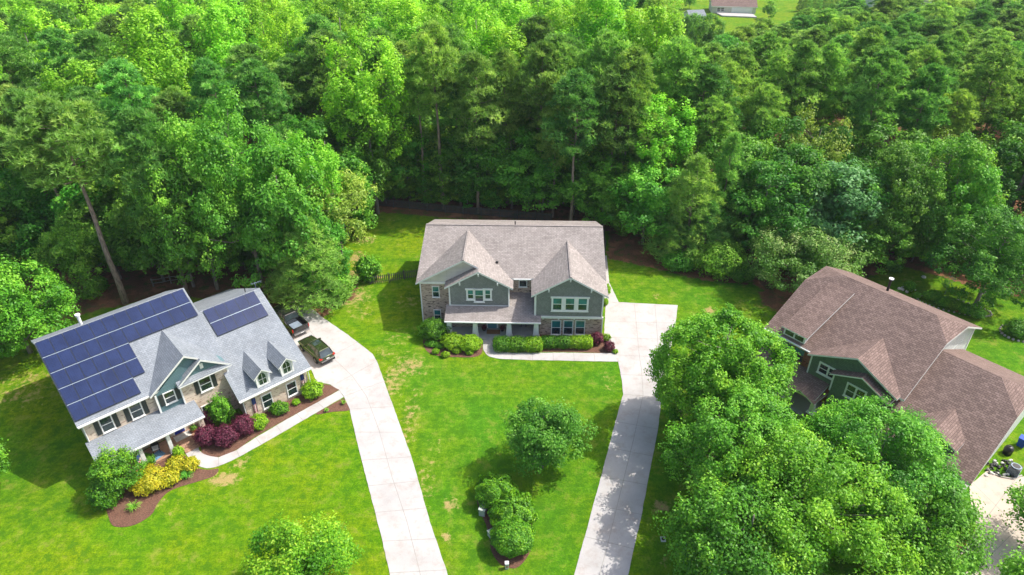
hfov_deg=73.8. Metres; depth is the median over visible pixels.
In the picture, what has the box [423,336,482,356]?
mulch bed
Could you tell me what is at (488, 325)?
door
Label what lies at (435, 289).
window
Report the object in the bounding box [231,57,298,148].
pine tree
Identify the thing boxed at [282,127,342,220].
tulip tree
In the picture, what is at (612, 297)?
side path
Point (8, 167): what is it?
tulip tree
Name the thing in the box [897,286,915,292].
white stones
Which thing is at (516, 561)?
mulch bed
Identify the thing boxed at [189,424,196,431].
potted plant
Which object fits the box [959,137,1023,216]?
broadleaf tree
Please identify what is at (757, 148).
broadleaf tree
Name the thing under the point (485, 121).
broadleaf tree
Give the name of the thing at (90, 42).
pine tree
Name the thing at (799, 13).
pine tree
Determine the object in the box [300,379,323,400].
shrub
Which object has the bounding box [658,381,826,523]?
maple tree
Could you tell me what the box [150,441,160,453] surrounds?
porch chair
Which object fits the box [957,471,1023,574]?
driveway
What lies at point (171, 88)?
pine tree
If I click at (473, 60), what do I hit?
pine tree
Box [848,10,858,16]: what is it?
pine tree
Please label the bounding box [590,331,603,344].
burgundy shrub
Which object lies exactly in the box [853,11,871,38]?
pine tree
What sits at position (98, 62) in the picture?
tulip tree
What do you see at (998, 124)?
broadleaf tree
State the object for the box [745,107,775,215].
young pine tree
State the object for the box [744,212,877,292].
crape myrtle
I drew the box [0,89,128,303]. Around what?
pine tree
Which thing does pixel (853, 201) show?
broadleaf tree
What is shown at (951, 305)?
garden plants
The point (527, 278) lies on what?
house
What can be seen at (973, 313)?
garden plants
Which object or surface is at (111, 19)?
pine tree
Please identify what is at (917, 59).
pine tree
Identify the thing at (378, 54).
pine tree
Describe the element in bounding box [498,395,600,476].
oak tree
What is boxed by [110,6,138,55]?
pine tree
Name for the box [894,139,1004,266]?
broadleaf tree
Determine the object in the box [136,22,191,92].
pine tree
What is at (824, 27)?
pine tree
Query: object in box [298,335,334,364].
parked car
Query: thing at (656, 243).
young pine tree
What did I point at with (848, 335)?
house
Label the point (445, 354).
shrub
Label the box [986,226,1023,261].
broadleaf tree
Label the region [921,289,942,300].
garden plants
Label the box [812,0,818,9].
arborvitae
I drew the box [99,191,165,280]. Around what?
broadleaf tree
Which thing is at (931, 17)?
pine tree
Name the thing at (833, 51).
pine tree
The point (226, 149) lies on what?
broadleaf tree
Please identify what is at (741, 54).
pine tree
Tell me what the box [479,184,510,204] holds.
broadleaf tree
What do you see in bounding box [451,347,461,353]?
shrub
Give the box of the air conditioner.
[1005,462,1022,476]
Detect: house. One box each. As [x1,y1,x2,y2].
[31,281,311,478]
[415,219,608,339]
[683,9,705,21]
[708,0,757,13]
[756,266,1023,492]
[864,0,873,6]
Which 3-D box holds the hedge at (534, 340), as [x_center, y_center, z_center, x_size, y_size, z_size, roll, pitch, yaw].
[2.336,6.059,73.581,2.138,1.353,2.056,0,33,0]
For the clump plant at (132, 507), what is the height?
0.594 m
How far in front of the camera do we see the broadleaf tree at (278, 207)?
74.85 m
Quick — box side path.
[604,256,617,301]
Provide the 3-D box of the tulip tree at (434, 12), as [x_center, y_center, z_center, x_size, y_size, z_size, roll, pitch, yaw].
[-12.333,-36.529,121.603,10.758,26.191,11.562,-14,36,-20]
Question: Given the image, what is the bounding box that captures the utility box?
[478,503,486,516]
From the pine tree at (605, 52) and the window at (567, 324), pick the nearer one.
the window at (567, 324)
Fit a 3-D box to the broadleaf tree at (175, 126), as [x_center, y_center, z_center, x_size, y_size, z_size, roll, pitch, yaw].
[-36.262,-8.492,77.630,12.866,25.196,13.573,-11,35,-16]
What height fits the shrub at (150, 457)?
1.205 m
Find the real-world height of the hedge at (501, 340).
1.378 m
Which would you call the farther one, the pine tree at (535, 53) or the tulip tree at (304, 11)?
the tulip tree at (304, 11)
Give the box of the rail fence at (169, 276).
[150,274,188,286]
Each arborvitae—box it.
[796,0,803,10]
[801,0,808,9]
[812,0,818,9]
[815,0,822,8]
[822,0,827,8]
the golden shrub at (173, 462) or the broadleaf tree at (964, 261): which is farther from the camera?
the broadleaf tree at (964, 261)
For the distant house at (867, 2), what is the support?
on the ground
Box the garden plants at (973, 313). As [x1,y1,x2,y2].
[968,306,986,318]
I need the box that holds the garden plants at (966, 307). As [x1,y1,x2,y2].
[955,302,976,314]
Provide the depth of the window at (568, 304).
73.23 m
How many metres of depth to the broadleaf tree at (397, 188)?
100.67 m
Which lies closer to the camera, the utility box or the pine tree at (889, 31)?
the utility box
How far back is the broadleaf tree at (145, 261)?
77.33 m
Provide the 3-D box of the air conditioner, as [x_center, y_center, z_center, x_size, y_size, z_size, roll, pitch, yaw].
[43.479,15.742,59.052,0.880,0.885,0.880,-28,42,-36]
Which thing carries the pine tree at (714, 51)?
on the ground
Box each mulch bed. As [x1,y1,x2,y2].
[106,456,218,526]
[201,384,338,456]
[316,398,349,413]
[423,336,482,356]
[476,494,531,568]
[495,335,611,352]
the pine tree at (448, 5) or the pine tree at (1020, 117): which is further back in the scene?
the pine tree at (448, 5)
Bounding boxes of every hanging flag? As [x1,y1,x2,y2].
[251,397,258,412]
[300,374,304,387]
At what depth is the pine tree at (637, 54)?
87.52 m
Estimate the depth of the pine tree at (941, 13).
158.86 m
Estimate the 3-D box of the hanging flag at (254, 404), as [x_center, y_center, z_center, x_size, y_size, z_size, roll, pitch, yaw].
[-24.230,11.108,64.317,0.440,1.776,0.080,-27,42,-34]
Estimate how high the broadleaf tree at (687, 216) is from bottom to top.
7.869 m
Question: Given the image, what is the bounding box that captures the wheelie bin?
[1016,434,1023,447]
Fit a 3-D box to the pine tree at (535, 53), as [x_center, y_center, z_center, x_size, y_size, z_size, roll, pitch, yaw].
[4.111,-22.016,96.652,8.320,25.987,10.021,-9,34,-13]
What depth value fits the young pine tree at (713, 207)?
85.50 m
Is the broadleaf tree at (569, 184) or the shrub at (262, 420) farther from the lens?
the broadleaf tree at (569, 184)
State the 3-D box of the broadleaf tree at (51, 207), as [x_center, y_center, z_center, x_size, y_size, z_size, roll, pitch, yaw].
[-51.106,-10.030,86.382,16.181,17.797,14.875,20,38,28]
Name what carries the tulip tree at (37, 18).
on the ground
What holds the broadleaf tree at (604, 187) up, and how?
on the ground
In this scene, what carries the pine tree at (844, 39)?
on the ground
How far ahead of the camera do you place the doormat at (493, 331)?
76.17 m
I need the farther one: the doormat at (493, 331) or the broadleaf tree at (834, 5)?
the broadleaf tree at (834, 5)
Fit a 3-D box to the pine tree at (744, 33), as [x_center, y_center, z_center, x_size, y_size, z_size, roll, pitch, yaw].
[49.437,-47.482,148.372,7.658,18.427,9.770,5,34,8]
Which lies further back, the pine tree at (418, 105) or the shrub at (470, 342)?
the pine tree at (418, 105)
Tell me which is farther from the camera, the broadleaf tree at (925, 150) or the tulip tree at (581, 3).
the tulip tree at (581, 3)
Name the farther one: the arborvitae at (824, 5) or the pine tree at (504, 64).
the arborvitae at (824, 5)
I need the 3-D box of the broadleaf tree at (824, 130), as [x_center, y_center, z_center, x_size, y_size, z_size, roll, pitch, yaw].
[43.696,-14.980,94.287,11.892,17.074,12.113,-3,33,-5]
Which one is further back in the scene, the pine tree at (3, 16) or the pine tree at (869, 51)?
the pine tree at (3, 16)
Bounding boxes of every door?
[173,427,185,435]
[487,324,497,327]
[731,7,752,13]
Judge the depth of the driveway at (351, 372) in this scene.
61.30 m
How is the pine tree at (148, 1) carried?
on the ground
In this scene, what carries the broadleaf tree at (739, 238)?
on the ground
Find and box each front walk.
[185,391,343,467]
[483,340,617,361]
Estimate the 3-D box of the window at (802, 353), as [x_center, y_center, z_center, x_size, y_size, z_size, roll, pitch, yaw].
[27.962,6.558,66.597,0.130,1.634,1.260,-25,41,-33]
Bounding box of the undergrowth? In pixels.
[102,189,1022,263]
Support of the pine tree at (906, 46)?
on the ground
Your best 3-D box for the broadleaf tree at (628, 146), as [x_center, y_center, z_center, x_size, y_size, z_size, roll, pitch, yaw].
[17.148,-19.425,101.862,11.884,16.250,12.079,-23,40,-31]
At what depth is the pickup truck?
76.16 m
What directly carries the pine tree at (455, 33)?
on the ground
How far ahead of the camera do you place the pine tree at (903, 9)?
180.95 m
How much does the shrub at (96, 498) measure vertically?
2.697 m
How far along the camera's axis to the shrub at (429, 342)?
74.01 m
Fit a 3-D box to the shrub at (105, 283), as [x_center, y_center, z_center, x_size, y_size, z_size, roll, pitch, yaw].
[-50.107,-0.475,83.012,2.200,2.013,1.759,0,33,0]
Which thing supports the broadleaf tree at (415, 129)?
on the ground
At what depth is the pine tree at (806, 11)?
187.56 m
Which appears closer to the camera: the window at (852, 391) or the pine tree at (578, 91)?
the window at (852, 391)
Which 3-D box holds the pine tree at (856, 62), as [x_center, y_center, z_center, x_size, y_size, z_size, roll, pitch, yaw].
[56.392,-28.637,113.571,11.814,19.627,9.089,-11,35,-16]
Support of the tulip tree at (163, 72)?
on the ground
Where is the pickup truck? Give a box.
[272,303,309,335]
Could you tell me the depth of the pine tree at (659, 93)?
101.19 m
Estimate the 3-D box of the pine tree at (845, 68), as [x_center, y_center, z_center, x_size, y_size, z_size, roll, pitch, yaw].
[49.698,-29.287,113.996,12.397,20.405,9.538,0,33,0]
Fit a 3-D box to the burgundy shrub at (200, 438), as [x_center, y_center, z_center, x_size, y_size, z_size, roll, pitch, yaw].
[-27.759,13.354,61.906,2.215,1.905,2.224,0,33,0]
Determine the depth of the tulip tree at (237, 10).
112.60 m
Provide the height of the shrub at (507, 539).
2.505 m
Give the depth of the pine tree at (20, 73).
95.70 m
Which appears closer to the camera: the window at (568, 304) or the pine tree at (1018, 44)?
the window at (568, 304)
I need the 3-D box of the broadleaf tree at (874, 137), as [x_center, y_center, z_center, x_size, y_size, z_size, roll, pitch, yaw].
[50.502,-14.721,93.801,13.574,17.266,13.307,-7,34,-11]
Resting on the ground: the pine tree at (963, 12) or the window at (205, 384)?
the pine tree at (963, 12)
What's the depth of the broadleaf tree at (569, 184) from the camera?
93.75 m
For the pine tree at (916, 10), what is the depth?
175.67 m
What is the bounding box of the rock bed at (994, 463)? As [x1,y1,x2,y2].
[984,459,1022,479]
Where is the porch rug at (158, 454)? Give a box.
[151,450,165,461]
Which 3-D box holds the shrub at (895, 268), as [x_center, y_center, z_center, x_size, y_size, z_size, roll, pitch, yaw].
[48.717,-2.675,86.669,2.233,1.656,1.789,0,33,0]
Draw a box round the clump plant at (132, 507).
[124,499,142,512]
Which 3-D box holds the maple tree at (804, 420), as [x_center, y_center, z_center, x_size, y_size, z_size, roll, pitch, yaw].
[27.093,13.539,56.866,9.020,8.303,9.457,0,33,0]
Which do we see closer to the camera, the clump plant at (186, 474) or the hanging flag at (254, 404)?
the clump plant at (186, 474)
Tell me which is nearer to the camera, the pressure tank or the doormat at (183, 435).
the pressure tank
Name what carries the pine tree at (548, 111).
on the ground
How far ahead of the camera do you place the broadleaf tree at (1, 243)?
81.24 m
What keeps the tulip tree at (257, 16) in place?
on the ground
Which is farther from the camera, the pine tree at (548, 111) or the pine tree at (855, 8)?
the pine tree at (855, 8)
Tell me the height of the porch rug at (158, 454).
0.012 m
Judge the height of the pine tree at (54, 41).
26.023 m
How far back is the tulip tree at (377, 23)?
115.21 m
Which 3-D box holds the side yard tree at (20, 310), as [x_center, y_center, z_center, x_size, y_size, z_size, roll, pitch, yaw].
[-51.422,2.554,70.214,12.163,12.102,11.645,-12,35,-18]
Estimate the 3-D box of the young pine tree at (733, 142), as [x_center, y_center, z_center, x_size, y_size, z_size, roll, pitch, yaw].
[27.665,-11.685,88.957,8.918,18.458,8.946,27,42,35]
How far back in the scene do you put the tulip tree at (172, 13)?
127.30 m
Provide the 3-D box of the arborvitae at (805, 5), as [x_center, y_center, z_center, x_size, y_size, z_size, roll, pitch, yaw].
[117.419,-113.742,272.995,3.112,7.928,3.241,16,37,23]
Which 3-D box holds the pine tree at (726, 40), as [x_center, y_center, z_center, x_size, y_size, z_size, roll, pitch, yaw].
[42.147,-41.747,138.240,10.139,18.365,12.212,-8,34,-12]
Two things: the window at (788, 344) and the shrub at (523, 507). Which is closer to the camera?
the shrub at (523, 507)
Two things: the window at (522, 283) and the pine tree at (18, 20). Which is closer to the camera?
the window at (522, 283)
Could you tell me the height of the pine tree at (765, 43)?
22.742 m
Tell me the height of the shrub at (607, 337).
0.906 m
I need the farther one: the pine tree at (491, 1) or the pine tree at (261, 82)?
the pine tree at (491, 1)
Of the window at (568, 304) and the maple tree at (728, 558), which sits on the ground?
the maple tree at (728, 558)
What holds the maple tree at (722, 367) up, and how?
on the ground
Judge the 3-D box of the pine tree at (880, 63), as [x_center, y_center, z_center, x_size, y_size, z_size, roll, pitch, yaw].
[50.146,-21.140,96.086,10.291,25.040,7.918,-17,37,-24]
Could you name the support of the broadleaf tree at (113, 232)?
on the ground
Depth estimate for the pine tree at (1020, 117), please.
96.81 m
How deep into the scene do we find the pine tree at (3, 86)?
76.61 m
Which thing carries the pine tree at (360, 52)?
on the ground
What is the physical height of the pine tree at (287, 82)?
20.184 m
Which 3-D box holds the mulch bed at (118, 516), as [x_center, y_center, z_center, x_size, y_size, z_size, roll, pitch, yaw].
[-31.121,16.495,58.947,7.764,0.200,8.663,25,41,33]
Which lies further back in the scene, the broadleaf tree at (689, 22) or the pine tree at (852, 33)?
the broadleaf tree at (689, 22)
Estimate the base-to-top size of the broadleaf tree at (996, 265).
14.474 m
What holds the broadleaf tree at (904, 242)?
on the ground
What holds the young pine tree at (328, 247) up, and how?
on the ground
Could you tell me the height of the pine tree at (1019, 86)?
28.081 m
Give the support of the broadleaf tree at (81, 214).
on the ground
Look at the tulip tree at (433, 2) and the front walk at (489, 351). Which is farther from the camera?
the tulip tree at (433, 2)
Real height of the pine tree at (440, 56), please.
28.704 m
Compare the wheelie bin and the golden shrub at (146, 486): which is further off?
the wheelie bin
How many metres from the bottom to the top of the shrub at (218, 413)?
3.806 m
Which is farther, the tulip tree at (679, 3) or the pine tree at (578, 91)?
the tulip tree at (679, 3)
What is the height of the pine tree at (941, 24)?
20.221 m
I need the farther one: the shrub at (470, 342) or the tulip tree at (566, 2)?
the tulip tree at (566, 2)
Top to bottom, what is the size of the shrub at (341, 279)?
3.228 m
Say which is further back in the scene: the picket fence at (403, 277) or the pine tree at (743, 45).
the pine tree at (743, 45)
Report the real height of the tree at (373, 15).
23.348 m
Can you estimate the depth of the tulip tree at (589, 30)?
102.48 m
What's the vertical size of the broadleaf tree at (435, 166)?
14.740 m
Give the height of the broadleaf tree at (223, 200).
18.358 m
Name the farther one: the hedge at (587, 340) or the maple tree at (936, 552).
the hedge at (587, 340)
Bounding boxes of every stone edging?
[916,295,992,316]
[999,324,1023,342]
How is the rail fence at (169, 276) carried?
on the ground
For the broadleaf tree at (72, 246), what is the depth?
78.01 m
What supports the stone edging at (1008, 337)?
on the ground
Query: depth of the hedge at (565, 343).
73.47 m
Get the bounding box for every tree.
[0,0,38,24]
[0,0,84,79]
[0,11,25,39]
[0,30,67,89]
[0,55,37,84]
[0,82,54,218]
[0,86,87,271]
[0,88,41,176]
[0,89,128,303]
[0,163,19,203]
[0,168,71,259]
[0,201,37,264]
[0,221,8,261]
[0,252,81,357]
[0,436,11,475]
[1,0,31,14]
[7,0,69,11]
[7,9,36,50]
[11,173,88,231]
[18,221,62,267]
[26,0,82,60]
[26,144,121,230]
[28,27,91,82]
[28,209,116,300]
[30,85,61,108]
[33,0,81,30]
[37,59,126,128]
[39,0,112,54]
[51,186,136,278]
[60,29,129,112]
[61,126,154,266]
[62,49,141,107]
[62,85,117,156]
[64,0,97,26]
[77,0,114,22]
[86,442,148,493]
[90,2,119,20]
[91,56,181,138]
[92,13,148,58]
[92,256,127,266]
[93,105,200,296]
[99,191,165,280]
[101,2,199,113]
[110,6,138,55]
[113,0,145,5]
[114,176,235,287]
[117,0,150,23]
[118,245,136,271]
[125,107,247,289]
[127,141,202,257]
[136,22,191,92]
[138,0,156,4]
[145,90,214,160]
[153,12,203,43]
[154,0,207,30]
[159,84,198,115]
[164,83,306,287]
[165,28,183,44]
[168,0,196,11]
[175,148,261,257]
[176,13,228,103]
[178,0,266,144]
[184,56,253,153]
[185,0,208,6]
[192,234,231,274]
[194,0,248,23]
[202,0,264,141]
[205,38,271,144]
[216,41,301,129]
[221,242,253,269]
[225,138,334,242]
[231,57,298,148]
[232,139,344,292]
[233,0,264,105]
[238,0,294,134]
[238,509,366,574]
[242,247,274,277]
[243,0,292,34]
[255,1,306,85]
[259,112,338,154]
[262,245,321,306]
[268,62,299,128]
[270,214,361,315]
[272,52,322,131]
[276,0,307,19]
[281,19,352,120]
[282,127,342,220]
[288,12,355,105]
[289,209,353,277]
[290,117,378,222]
[291,27,353,119]
[292,0,336,31]
[299,0,324,16]
[303,0,368,64]
[304,104,383,180]
[306,162,377,254]
[310,147,377,229]
[314,24,413,213]
[321,109,393,217]
[323,0,355,15]
[325,6,357,46]
[330,0,395,28]
[346,15,388,61]
[350,122,417,190]
[355,44,366,69]
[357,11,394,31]
[359,26,405,112]
[363,35,410,198]
[364,0,420,20]
[371,178,401,199]
[374,0,422,94]
[375,107,441,197]
[378,0,435,31]
[385,171,409,197]
[387,98,461,177]
[392,20,430,62]
[392,53,442,205]
[393,38,423,161]
[406,19,463,209]
[413,117,475,200]
[416,1,466,55]
[420,0,467,28]
[427,22,480,92]
[431,64,477,205]
[436,116,515,204]
[437,0,467,28]
[439,50,509,213]
[449,172,480,203]
[450,92,537,194]
[451,0,505,66]
[456,187,499,207]
[464,0,503,26]
[466,122,547,210]
[468,0,509,21]
[477,14,506,57]
[477,62,513,95]
[478,22,528,112]
[479,0,534,36]
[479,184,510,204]
[480,47,529,203]
[491,0,531,113]
[496,139,578,212]
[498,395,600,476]
[508,0,561,18]
[511,14,554,94]
[514,39,566,207]
[518,56,538,130]
[524,108,583,174]
[526,31,580,118]
[532,72,574,217]
[533,0,553,7]
[534,6,575,32]
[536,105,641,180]
[537,143,604,215]
[540,66,609,220]
[545,0,590,38]
[557,0,575,26]
[559,0,641,83]
[561,0,614,118]
[562,144,628,220]
[565,31,594,104]
[575,14,627,42]
[575,27,643,151]
[581,62,648,206]
[587,167,662,225]
[592,6,654,40]
[595,119,657,160]
[598,160,689,244]
[599,42,660,164]
[599,148,665,203]
[606,203,637,235]
[610,0,637,33]
[623,3,686,84]
[626,92,698,181]
[635,0,650,19]
[635,116,684,229]
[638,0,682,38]
[638,200,692,262]
[642,66,675,115]
[642,152,731,269]
[643,302,799,437]
[649,35,709,116]
[650,470,832,574]
[657,197,699,245]
[658,141,727,213]
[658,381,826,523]
[667,0,685,11]
[667,6,682,37]
[671,94,745,167]
[672,63,744,152]
[675,200,732,265]
[680,13,703,39]
[680,211,727,238]
[683,0,695,6]
[685,94,738,156]
[687,13,725,47]
[690,41,726,85]
[696,39,764,132]
[696,129,791,224]
[696,131,752,243]
[700,227,746,254]
[701,59,753,171]
[705,410,930,574]
[710,33,741,50]
[718,42,753,94]
[718,156,817,259]
[720,45,765,113]
[729,25,756,45]
[737,81,791,130]
[741,113,825,188]
[744,30,797,78]
[744,139,837,226]
[745,53,807,131]
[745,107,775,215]
[748,18,776,38]
[754,28,772,57]
[761,50,795,57]
[762,0,778,17]
[768,23,796,45]
[774,38,830,121]
[777,101,855,172]
[778,15,815,50]
[784,158,892,262]
[784,391,973,544]
[785,402,884,499]
[789,11,802,24]
[789,29,819,48]
[789,52,851,134]
[791,7,816,17]
[792,27,829,56]
[793,23,836,43]
[797,40,858,133]
[804,123,882,187]
[807,8,839,34]
[810,112,884,157]
[821,164,913,251]
[822,33,854,125]
[827,0,850,9]
[827,14,861,39]
[827,30,858,118]
[831,55,886,128]
[831,118,937,184]
[836,6,863,15]
[836,195,917,274]
[837,137,951,251]
[838,0,870,14]
[838,45,890,128]
[842,47,914,149]
[844,24,889,126]
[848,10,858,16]
[850,36,888,54]
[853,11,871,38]
[853,20,891,46]
[859,461,1002,574]
[866,0,905,10]
[867,0,901,20]
[869,11,890,24]
[873,18,910,111]
[879,25,900,47]
[879,65,929,140]
[880,35,928,146]
[883,0,915,19]
[883,130,1009,249]
[884,12,930,40]
[888,31,927,105]
[890,226,941,261]
[893,62,956,139]
[894,43,947,142]
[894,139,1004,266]
[903,0,927,7]
[911,7,924,25]
[913,67,959,141]
[915,17,952,36]
[917,0,958,26]
[918,15,947,30]
[919,23,954,34]
[920,202,1023,308]
[924,34,966,78]
[924,35,938,43]
[924,88,982,164]
[924,123,1005,201]
[926,9,950,22]
[927,0,962,8]
[943,109,1023,165]
[944,27,972,81]
[947,23,984,42]
[948,7,970,29]
[953,75,996,132]
[955,8,995,38]
[956,38,1016,107]
[958,0,978,9]
[959,41,1023,131]
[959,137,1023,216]
[960,5,996,25]
[960,231,1013,268]
[963,116,1023,219]
[969,40,1023,140]
[970,26,1014,42]
[971,0,1021,10]
[983,0,1009,15]
[985,8,1023,35]
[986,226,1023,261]
[993,545,1023,574]
[994,35,1011,43]
[995,3,1023,16]
[996,18,1023,41]
[997,67,1023,123]
[998,479,1023,548]
[1004,87,1023,130]
[1004,95,1023,202]
[1009,82,1023,210]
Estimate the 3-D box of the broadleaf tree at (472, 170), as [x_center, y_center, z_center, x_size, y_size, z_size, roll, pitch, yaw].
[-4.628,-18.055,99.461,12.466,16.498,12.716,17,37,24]
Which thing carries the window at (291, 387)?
in the house at (142, 375)
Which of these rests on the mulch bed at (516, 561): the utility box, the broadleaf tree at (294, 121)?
the utility box
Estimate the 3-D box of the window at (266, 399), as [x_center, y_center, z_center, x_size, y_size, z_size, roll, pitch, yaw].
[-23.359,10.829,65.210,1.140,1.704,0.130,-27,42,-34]
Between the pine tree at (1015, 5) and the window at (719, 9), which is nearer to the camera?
the pine tree at (1015, 5)
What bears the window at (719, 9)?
in the distant house at (737, 6)
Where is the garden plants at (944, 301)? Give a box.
[934,295,957,307]
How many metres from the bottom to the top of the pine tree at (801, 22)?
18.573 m
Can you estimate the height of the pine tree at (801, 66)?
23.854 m
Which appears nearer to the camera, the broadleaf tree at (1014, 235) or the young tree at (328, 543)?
the young tree at (328, 543)
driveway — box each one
[291,305,447,574]
[574,302,677,574]
[716,12,756,17]
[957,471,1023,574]
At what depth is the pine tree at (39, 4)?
126.62 m
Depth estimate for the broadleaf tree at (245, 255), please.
85.04 m
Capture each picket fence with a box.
[368,269,416,284]
[378,199,551,220]
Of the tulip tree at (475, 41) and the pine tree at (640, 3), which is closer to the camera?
the tulip tree at (475, 41)
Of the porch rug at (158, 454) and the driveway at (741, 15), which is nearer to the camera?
the porch rug at (158, 454)
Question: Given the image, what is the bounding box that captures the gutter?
[602,224,605,250]
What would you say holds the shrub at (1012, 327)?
on the ground
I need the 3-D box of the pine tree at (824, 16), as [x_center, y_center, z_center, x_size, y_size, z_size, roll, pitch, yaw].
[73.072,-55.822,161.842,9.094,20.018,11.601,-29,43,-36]
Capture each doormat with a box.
[173,430,191,441]
[487,329,499,333]
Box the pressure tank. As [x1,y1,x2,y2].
[1002,445,1013,455]
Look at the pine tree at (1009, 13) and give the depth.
159.20 m
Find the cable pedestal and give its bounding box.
[505,561,508,568]
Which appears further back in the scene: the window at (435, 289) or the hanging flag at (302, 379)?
the window at (435, 289)
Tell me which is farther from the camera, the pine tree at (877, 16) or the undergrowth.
the pine tree at (877, 16)
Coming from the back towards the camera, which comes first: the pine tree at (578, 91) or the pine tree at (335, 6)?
the pine tree at (335, 6)
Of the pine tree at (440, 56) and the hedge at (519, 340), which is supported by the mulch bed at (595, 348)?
the hedge at (519, 340)
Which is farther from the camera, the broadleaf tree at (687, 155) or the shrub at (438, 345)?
the broadleaf tree at (687, 155)
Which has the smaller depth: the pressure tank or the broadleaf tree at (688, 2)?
the pressure tank
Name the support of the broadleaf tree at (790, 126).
on the ground
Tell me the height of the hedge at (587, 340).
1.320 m
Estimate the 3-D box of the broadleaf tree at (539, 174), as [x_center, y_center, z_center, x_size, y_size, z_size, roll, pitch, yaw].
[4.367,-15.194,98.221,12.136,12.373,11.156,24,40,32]
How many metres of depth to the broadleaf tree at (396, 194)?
101.13 m
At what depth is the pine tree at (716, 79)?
91.22 m
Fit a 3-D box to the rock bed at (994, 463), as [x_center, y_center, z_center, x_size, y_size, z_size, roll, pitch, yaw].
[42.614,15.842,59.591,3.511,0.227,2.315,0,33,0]
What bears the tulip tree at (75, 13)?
on the ground
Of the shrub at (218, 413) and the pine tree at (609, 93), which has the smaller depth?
the shrub at (218, 413)
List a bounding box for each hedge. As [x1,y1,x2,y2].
[492,335,510,352]
[507,335,527,352]
[524,335,542,352]
[539,335,557,349]
[554,334,571,349]
[568,334,583,349]
[579,334,592,349]
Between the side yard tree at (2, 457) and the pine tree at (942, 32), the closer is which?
the side yard tree at (2, 457)
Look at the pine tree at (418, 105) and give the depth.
92.61 m
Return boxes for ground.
[0,0,1023,574]
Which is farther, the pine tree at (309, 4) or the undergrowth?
the pine tree at (309, 4)
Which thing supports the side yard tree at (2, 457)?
on the ground
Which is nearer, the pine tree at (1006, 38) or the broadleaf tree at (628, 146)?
the broadleaf tree at (628, 146)
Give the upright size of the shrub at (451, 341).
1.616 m
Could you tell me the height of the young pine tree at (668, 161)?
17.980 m
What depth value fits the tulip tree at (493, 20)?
112.67 m
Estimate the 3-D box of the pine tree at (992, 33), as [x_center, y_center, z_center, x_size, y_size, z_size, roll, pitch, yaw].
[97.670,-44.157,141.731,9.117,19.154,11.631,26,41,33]
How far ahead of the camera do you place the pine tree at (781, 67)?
100.06 m
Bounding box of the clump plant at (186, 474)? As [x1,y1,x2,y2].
[179,469,192,480]
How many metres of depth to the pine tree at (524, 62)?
101.15 m
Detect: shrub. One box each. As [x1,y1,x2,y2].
[83,480,124,511]
[92,277,110,291]
[126,463,170,496]
[134,453,155,467]
[162,468,181,487]
[164,454,188,471]
[171,445,184,456]
[179,455,199,472]
[191,424,215,446]
[202,410,212,425]
[204,391,235,426]
[209,422,239,447]
[231,413,255,437]
[247,413,269,430]
[267,400,289,415]
[291,398,300,405]
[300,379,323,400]
[318,274,356,301]
[351,251,383,282]
[417,316,452,340]
[424,339,437,346]
[432,348,439,353]
[433,342,443,348]
[439,331,461,350]
[440,351,450,357]
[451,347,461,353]
[459,334,482,350]
[465,349,473,354]
[474,471,519,511]
[487,489,539,529]
[489,516,535,558]
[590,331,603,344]
[602,333,611,340]
[603,340,614,350]
[661,249,697,272]
[691,238,750,281]
[729,263,754,283]
[885,260,903,272]
[903,280,916,291]
[912,292,920,298]
[1002,316,1023,338]
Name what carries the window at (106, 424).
in the house at (142, 375)
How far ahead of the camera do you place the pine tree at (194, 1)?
159.70 m
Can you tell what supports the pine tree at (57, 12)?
on the ground
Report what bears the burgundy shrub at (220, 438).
on the mulch bed at (219, 451)
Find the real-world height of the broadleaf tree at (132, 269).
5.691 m
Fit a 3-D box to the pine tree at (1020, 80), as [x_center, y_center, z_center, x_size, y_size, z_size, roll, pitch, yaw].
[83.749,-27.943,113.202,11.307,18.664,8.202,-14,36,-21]
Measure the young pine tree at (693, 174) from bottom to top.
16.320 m
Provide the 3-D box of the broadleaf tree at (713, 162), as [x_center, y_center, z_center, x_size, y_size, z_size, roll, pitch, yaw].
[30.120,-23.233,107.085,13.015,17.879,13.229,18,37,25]
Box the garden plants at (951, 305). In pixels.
[947,299,967,310]
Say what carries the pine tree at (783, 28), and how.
on the ground
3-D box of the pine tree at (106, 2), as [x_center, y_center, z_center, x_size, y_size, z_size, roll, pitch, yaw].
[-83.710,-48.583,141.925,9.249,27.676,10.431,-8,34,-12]
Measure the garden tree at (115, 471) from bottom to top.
5.452 m
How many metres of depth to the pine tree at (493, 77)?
102.39 m
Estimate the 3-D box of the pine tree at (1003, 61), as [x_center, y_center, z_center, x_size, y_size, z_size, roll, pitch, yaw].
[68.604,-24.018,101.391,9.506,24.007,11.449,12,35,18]
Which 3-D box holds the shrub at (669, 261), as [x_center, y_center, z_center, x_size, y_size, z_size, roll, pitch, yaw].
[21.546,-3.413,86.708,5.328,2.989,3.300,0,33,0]
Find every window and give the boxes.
[98,415,116,434]
[128,402,145,420]
[162,389,178,405]
[198,376,214,393]
[201,402,210,412]
[260,391,272,409]
[285,380,298,397]
[432,286,439,297]
[433,309,440,318]
[465,288,474,300]
[474,289,484,302]
[483,288,492,300]
[518,280,527,287]
[550,320,560,334]
[551,296,589,311]
[563,320,573,335]
[574,320,585,335]
[717,7,724,11]
[783,341,793,350]
[793,346,805,363]
[816,361,835,379]
[842,382,867,400]
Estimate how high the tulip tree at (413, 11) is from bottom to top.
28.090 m
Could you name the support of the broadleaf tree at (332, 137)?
on the ground
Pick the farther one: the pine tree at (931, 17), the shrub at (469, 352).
the pine tree at (931, 17)
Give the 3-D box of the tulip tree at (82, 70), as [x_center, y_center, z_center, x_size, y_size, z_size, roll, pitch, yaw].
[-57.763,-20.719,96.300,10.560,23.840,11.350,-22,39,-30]

